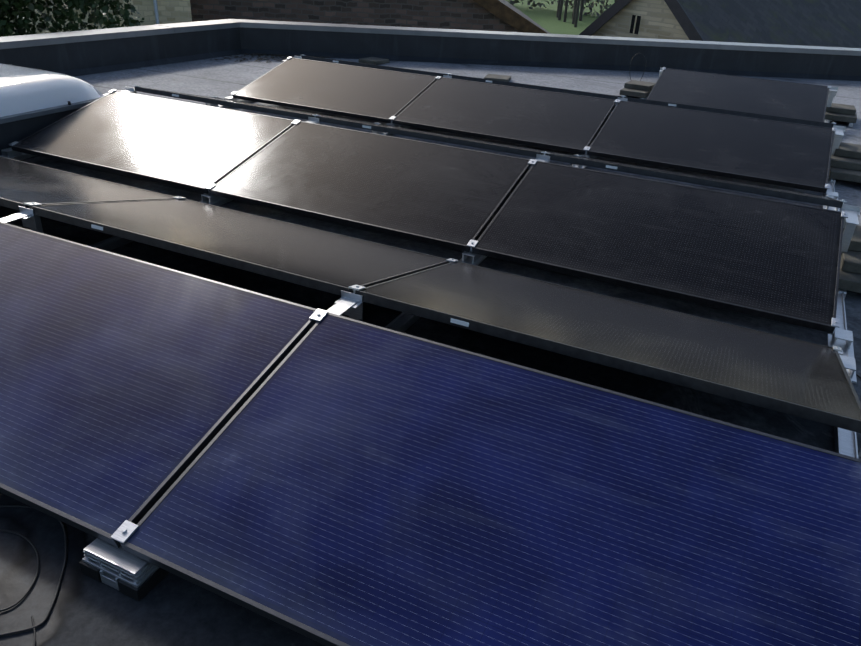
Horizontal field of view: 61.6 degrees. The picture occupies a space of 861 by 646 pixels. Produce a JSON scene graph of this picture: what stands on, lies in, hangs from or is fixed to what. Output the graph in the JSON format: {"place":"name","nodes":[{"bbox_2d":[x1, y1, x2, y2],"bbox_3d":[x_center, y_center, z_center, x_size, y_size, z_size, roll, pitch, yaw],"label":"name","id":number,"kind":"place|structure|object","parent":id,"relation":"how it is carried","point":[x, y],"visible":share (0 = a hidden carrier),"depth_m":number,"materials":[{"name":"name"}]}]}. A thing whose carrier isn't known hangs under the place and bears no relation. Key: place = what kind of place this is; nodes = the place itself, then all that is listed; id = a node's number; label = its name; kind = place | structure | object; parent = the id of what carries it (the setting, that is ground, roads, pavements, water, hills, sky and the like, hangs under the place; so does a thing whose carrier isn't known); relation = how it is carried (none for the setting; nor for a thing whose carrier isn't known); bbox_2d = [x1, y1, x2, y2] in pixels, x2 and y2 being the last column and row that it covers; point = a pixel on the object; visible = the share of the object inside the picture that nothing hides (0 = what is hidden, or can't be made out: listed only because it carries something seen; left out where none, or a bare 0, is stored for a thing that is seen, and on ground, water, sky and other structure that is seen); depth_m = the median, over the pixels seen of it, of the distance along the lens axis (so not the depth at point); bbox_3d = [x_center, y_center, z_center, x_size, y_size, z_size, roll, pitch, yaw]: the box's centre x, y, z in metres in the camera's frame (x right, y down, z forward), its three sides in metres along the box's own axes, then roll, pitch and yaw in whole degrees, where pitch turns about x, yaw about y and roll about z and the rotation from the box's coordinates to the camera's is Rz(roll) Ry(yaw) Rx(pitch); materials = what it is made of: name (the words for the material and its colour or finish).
{"place":"outdoors","nodes":[
{"label":"outdoors","id":0,"kind":"place"},
{"bbox_2d":[6,0,191,33],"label":"garden wall","id":1,"kind":"structure","parent":0,"point":[174,11],"depth_m":13.81,"materials":[{"name":"stone"}]},
{"bbox_2d":[190,0,550,33],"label":"house","id":2,"kind":"structure","parent":0,"point":[494,15],"depth_m":14.59,"materials":[{"name":"brick"}]},
{"bbox_2d":[0,54,860,645],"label":"flat roof","id":3,"kind":"structure","parent":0,"point":[166,610],"depth_m":3.13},
{"bbox_2d":[0,505,67,645],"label":"cable","id":4,"kind":"object","parent":3,"relation":"on","point":[31,586],"visible":0.92,"depth_m":1.86,"materials":[{"name":"black rubber"}]},
{"bbox_2d":[0,63,103,155],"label":"skylight dome","id":5,"kind":"structure","parent":3,"relation":"on","point":[32,101],"depth_m":5.27,"materials":[{"name":"plastic"}]},
{"bbox_2d":[209,53,329,62],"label":"leaf litter","id":6,"kind":"object","parent":3,"relation":"on","point":[259,54],"visible":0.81,"depth_m":9.68,"materials":[{"name":"brown plant"}]},
{"bbox_2d":[0,55,860,645],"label":"solar array","id":7,"kind":"object","parent":3,"relation":"on","point":[330,477],"visible":0.98,"depth_m":2.36,"materials":[{"name":"black glass"}]},
{"bbox_2d":[359,57,510,81],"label":"loose pavers","id":8,"kind":"object","parent":3,"relation":"on","point":[373,60],"visible":0.9,"depth_m":9.61,"materials":[{"name":"concrete"}]},
{"bbox_2d":[620,80,654,98],"bbox_3d":[2.456,-2.741,8.469,0.333,0.152,0.690,15,30,21],"label":"ballast stack","id":9,"kind":"object","parent":3,"relation":"on","point":[640,89],"visible":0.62,"depth_m":8.29,"materials":[{"name":"concrete"}]},
{"bbox_2d":[621,53,860,378],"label":"solar cables","id":10,"kind":"object","parent":3,"relation":"on","point":[857,375],"visible":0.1,"depth_m":8.53,"materials":[{"name":"black rubber"}]},
{"bbox_2d":[825,103,856,126],"bbox_3d":[4.409,-2.272,7.791,0.333,0.152,0.690,15,30,21],"label":"ballast stack","id":11,"kind":"object","parent":3,"relation":"on","point":[841,112],"visible":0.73,"depth_m":7.58,"materials":[{"name":"concrete"}]},
{"bbox_2d":[829,142,860,186],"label":"ballast stack","id":12,"kind":"object","parent":3,"relation":"on","point":[845,163],"visible":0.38,"depth_m":5.60,"materials":[{"name":"concrete"}]},
{"bbox_2d":[838,225,860,298],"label":"ballast stack","id":13,"kind":"object","parent":3,"relation":"on","point":[850,273],"visible":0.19,"depth_m":3.73,"materials":[{"name":"concrete"}]},
{"bbox_2d":[505,0,614,34],"bbox_3d":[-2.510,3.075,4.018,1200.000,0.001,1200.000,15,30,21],"label":"ground","id":14,"kind":"structure","parent":0,"point":[547,19],"depth_m":55.28,"materials":[{"name":"green plant"}]},
{"bbox_2d":[0,0,143,36],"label":"bush","id":15,"kind":"object","parent":14,"relation":"on","point":[21,26],"visible":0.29,"depth_m":9.96,"materials":[{"name":"green plant"}]},
{"bbox_2d":[153,0,159,23],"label":"downspout","id":16,"kind":"object","parent":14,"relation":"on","point":[156,11],"depth_m":13.67,"materials":[{"name":"grey metal"}]},
{"bbox_2d":[556,0,560,17],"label":"bare tree","id":17,"kind":"object","parent":14,"relation":"on","point":[559,1],"visible":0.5,"depth_m":53.58,"materials":[{"name":"brown plant"}]},
{"bbox_2d":[558,0,563,19],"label":"bare tree","id":18,"kind":"object","parent":14,"relation":"on","point":[560,9],"visible":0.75,"depth_m":51.73,"materials":[{"name":"brown plant"}]},
{"bbox_2d":[507,0,616,16],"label":"foliage","id":19,"kind":"object","parent":14,"relation":"on","point":[511,2],"visible":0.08,"depth_m":58.58,"materials":[{"name":"green plant"}]},
{"bbox_2d":[563,0,567,21],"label":"bare tree","id":20,"kind":"object","parent":14,"relation":"on","point":[565,11],"visible":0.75,"depth_m":50.65,"materials":[{"name":"brown plant"}]},
{"bbox_2d":[572,0,577,23],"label":"bare tree","id":21,"kind":"object","parent":14,"relation":"on","point":[574,13],"visible":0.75,"depth_m":49.50,"materials":[{"name":"brown plant"}]},
{"bbox_2d":[574,0,579,26],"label":"bare tree","id":22,"kind":"object","parent":14,"relation":"on","point":[577,13],"visible":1,"depth_m":47.59,"materials":[{"name":"brown plant"}]},
{"bbox_2d":[579,0,583,20],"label":"bare tree","id":23,"kind":"object","parent":14,"relation":"on","point":[581,10],"visible":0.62,"depth_m":52.06,"materials":[{"name":"brown plant"}]},
{"bbox_2d":[579,0,860,47],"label":"stone house","id":24,"kind":"structure","parent":0,"point":[829,23],"depth_m":17.59,"materials":[{"name":"stone"}]},
{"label":"extension walls","id":25,"kind":"object","parent":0,"visible":0},
{"bbox_2d":[0,27,860,80],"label":"parapet wall","id":26,"kind":"structure","parent":25,"relation":"on","point":[88,57],"depth_m":10.01,"materials":[{"name":"grey concrete"}]},
{"bbox_2d":[0,19,860,55],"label":"parapet coping","id":27,"kind":"object","parent":26,"relation":"on","point":[17,41],"visible":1,"depth_m":9.91,"materials":[{"name":"grey metal"}]}
]}

